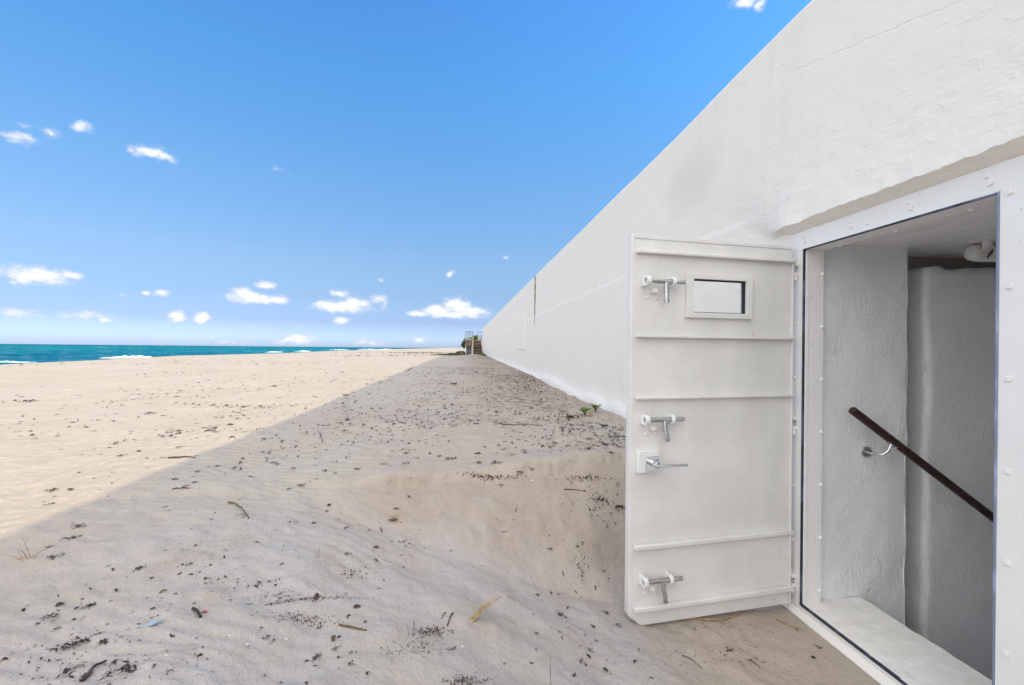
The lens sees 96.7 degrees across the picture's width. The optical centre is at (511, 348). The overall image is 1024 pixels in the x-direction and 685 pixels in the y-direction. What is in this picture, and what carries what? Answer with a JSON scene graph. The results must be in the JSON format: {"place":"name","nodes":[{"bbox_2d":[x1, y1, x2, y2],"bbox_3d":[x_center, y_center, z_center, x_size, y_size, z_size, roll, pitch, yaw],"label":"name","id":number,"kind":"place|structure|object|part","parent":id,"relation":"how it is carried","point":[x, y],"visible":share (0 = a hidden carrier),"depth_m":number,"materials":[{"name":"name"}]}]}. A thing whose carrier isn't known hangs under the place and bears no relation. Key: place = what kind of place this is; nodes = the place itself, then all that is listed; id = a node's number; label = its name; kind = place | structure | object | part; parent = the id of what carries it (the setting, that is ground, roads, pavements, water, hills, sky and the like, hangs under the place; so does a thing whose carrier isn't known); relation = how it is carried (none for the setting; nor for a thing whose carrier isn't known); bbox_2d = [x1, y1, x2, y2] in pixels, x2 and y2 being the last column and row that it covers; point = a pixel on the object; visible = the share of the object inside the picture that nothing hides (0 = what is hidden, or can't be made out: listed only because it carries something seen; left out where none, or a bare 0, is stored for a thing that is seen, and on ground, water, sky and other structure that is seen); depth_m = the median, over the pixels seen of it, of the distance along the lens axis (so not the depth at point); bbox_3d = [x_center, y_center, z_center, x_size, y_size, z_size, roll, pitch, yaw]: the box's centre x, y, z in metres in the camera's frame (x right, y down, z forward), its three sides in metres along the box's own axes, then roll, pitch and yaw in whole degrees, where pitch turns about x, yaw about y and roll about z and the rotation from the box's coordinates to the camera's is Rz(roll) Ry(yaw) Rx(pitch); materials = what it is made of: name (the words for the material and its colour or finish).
{"place":"outdoors","nodes":[
{"label":"outdoors","id":0,"kind":"place"},
{"bbox_2d":[0,344,419,364],"bbox_3d":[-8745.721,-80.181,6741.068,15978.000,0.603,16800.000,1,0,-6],"label":"sea","id":1,"kind":"structure","parent":0,"point":[33,353],"depth_m":235.51,"materials":[{"name":"liquid"}]},
{"bbox_2d":[104,355,150,357],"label":"surf","id":2,"kind":"structure","parent":1,"relation":"on","point":[133,356],"depth_m":101.17,"materials":[{"name":"white liquid"}]},
{"bbox_2d":[0,0,811,347],"label":"sky","id":3,"kind":"structure","parent":0,"point":[282,173],"materials":[{"name":"blue"}]},
{"bbox_2d":[0,348,880,684],"bbox_3d":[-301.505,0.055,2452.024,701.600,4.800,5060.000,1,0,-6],"label":"sand","id":4,"kind":"structure","parent":0,"point":[466,546],"depth_m":2.25,"materials":[{"name":"beige sand"}]},
{"bbox_2d":[2,536,48,560],"bbox_3d":[-1.823,0.758,1.724,0.170,0.081,0.112,1,0,-6],"label":"dry grass tuft","id":5,"kind":"object","parent":4,"relation":"on","point":[28,552],"visible":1,"depth_m":1.72,"materials":[{"name":"plant"}]},
{"bbox_2d":[41,610,60,619],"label":"seaweed clump","id":6,"kind":"object","parent":4,"relation":"on","point":[50,614],"visible":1,"depth_m":1.41,"materials":[{"name":"brown plant"}]},
{"bbox_2d":[48,641,73,651],"bbox_3d":[-1.270,0.838,1.278,0.059,0.010,0.043,1,0,-44],"label":"seaweed clump","id":7,"kind":"object","parent":4,"relation":"on","point":[66,643],"visible":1,"depth_m":1.28,"materials":[{"name":"black plant"}]},
{"bbox_2d":[56,666,77,677],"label":"seaweed clump","id":8,"kind":"object","parent":4,"relation":"on","point":[66,670],"visible":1,"depth_m":1.19,"materials":[{"name":"black plant"}]},
{"bbox_2d":[61,632,101,646],"bbox_3d":[-1.242,0.841,1.312,0.082,0.013,0.062,1,0,-23],"label":"seaweed clump","id":9,"kind":"object","parent":4,"relation":"on","point":[79,641],"visible":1,"depth_m":1.31,"materials":[{"name":"black plant"}]},
{"bbox_2d":[79,660,106,681],"bbox_3d":[-1.103,0.844,1.199,0.010,0.016,0.084,1,0,-9],"label":"twig","id":10,"kind":"object","parent":4,"relation":"on","point":[85,677],"visible":1,"depth_m":1.19,"materials":[{"name":"brown wood"}]},
{"bbox_2d":[99,638,108,644],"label":"seaweed clump","id":11,"kind":"object","parent":4,"relation":"on","point":[105,641],"visible":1,"depth_m":1.30,"materials":[{"name":"black plant"}]},
{"bbox_2d":[98,660,135,680],"bbox_3d":[-1.034,0.848,1.198,0.072,0.014,0.071,1,0,7],"label":"seaweed clump","id":12,"kind":"object","parent":4,"relation":"on","point":[128,666],"visible":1,"depth_m":1.21,"materials":[{"name":"black plant"}]},
{"bbox_2d":[137,618,164,627],"bbox_3d":[-1.093,0.834,1.380,0.025,0.006,0.066,1,0,39],"label":"plastic scrap","id":13,"kind":"object","parent":4,"relation":"on","point":[151,623],"visible":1,"depth_m":1.38,"materials":[{"name":"white plastic"}]},
{"bbox_2d":[167,456,195,458],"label":"twig","id":14,"kind":"object","parent":4,"relation":"on","point":[180,457],"visible":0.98,"depth_m":3.13,"materials":[{"name":"beige wood"}]},
{"bbox_2d":[191,607,201,617],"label":"twig","id":15,"kind":"object","parent":4,"relation":"on","point":[196,610],"visible":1,"depth_m":1.45,"materials":[{"name":"grey wood"}]},
{"bbox_2d":[228,501,248,518],"bbox_3d":[-1.357,0.795,2.253,0.054,0.024,0.277,1,0,-40],"label":"twig","id":16,"kind":"object","parent":4,"relation":"on","point":[239,507],"visible":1,"depth_m":2.26,"materials":[{"name":"brown wood"}]},
{"bbox_2d":[338,623,366,630],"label":"twig","id":17,"kind":"object","parent":4,"relation":"on","point":[344,625],"visible":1,"depth_m":1.52,"materials":[{"name":"brown wood"}]},
{"bbox_2d":[1,350,790,684],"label":"seaweed flecks","id":18,"kind":"object","parent":4,"relation":"on","point":[355,494],"visible":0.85,"depth_m":3.39,"materials":[{"name":"brown plant"}]},
{"bbox_2d":[383,351,466,355],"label":"dune vegetation","id":19,"kind":"object","parent":4,"relation":"on","point":[459,353],"visible":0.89,"depth_m":43.96,"materials":[{"name":"green plant"}]},
{"bbox_2d":[460,337,472,348],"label":"sea grape shrub","id":20,"kind":"object","parent":4,"relation":"on","point":[463,344],"visible":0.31,"depth_m":45.92,"materials":[{"name":"green plant"}]},
{"bbox_2d":[465,331,472,354],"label":"lookout platform","id":21,"kind":"structure","parent":4,"relation":"on","point":[468,346],"depth_m":42.86,"materials":[{"name":"wood"}]},
{"bbox_2d":[472,340,482,353],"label":"wooden staircase","id":22,"kind":"structure","parent":4,"relation":"on","point":[476,346],"depth_m":43.97,"materials":[{"name":"brown wood"}]},
{"bbox_2d":[471,593,502,621],"bbox_3d":[-0.113,0.993,1.762,0.152,0.060,0.066,1,0,-34],"label":"straw bundle","id":23,"kind":"object","parent":4,"relation":"on","point":[482,609],"visible":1,"depth_m":1.75,"materials":[{"name":"beige plant"}]},
{"bbox_2d":[494,422,537,425],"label":"twig","id":24,"kind":"object","parent":4,"relation":"on","point":[513,424],"visible":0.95,"depth_m":4.25,"materials":[{"name":"brown wood"}]},
{"bbox_2d":[579,407,592,415],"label":"beach plant","id":25,"kind":"object","parent":4,"relation":"on","point":[584,410],"visible":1,"depth_m":4.69,"materials":[{"name":"green plant"}]},
{"bbox_2d":[591,404,600,411],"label":"beach plant","id":26,"kind":"object","parent":4,"relation":"on","point":[594,407],"visible":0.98,"depth_m":4.85,"materials":[{"name":"green plant"}]},
{"bbox_2d":[689,612,742,621],"bbox_3d":[0.994,1.295,2.191,0.296,0.015,0.058,1,0,-14],"label":"twig","id":27,"kind":"object","parent":4,"relation":"on","point":[709,619],"visible":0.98,"depth_m":2.17,"materials":[{"name":"wood"}]},
{"bbox_2d":[483,0,1023,684],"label":"sea wall","id":28,"kind":"structure","parent":4,"relation":"on","point":[865,158],"depth_m":2.32,"materials":[{"name":"white paint"}]},
{"bbox_2d":[624,234,798,624],"bbox_3d":[1.007,0.381,2.170,0.949,1.802,0.130,1,0,-14],"label":"steel door","id":29,"kind":"structure","parent":28,"relation":"attached to","point":[711,428],"depth_m":2.18,"materials":[{"name":"grey paint"}]},
{"bbox_2d":[624,234,791,624],"bbox_3d":[0.968,0.380,2.207,0.891,1.802,0.040,1,0,-14],"label":"door panel","id":30,"kind":"structure","parent":29,"relation":"in","point":[735,480],"depth_m":2.18,"materials":[{"name":"grey paint"}]},
{"bbox_3d":[0.991,-0.249,2.197,0.365,0.210,0.046,1,0,-14],"label":"door window","id":31,"kind":"part","parent":29,"relation":"part of","materials":[{"name":"grey paint"}]},
{"bbox_2d":[848,407,993,521],"bbox_3d":[2.507,0.908,2.350,1.734,1.229,0.110,1,0,-6],"label":"handrail","id":32,"kind":"object","parent":28,"relation":"attached to","point":[906,451],"visible":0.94,"depth_m":2.25,"materials":[{"name":"metal"}]},
{"bbox_2d":[964,240,995,261],"bbox_3d":[2.801,-0.465,2.259,1.174,0.090,0.138,1,0,-6],"label":"drain pipe","id":33,"kind":"object","parent":28,"relation":"attached to","point":[985,251],"visible":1,"depth_m":2.20,"materials":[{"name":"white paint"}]},
{"bbox_2d":[776,619,799,630],"bbox_3d":[1.309,1.317,2.169,0.031,0.010,0.102,1,0,-39],"label":"twig","id":34,"kind":"object","parent":4,"relation":"on","point":[796,628],"visible":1,"depth_m":2.17,"materials":[{"name":"wood"}]}
]}

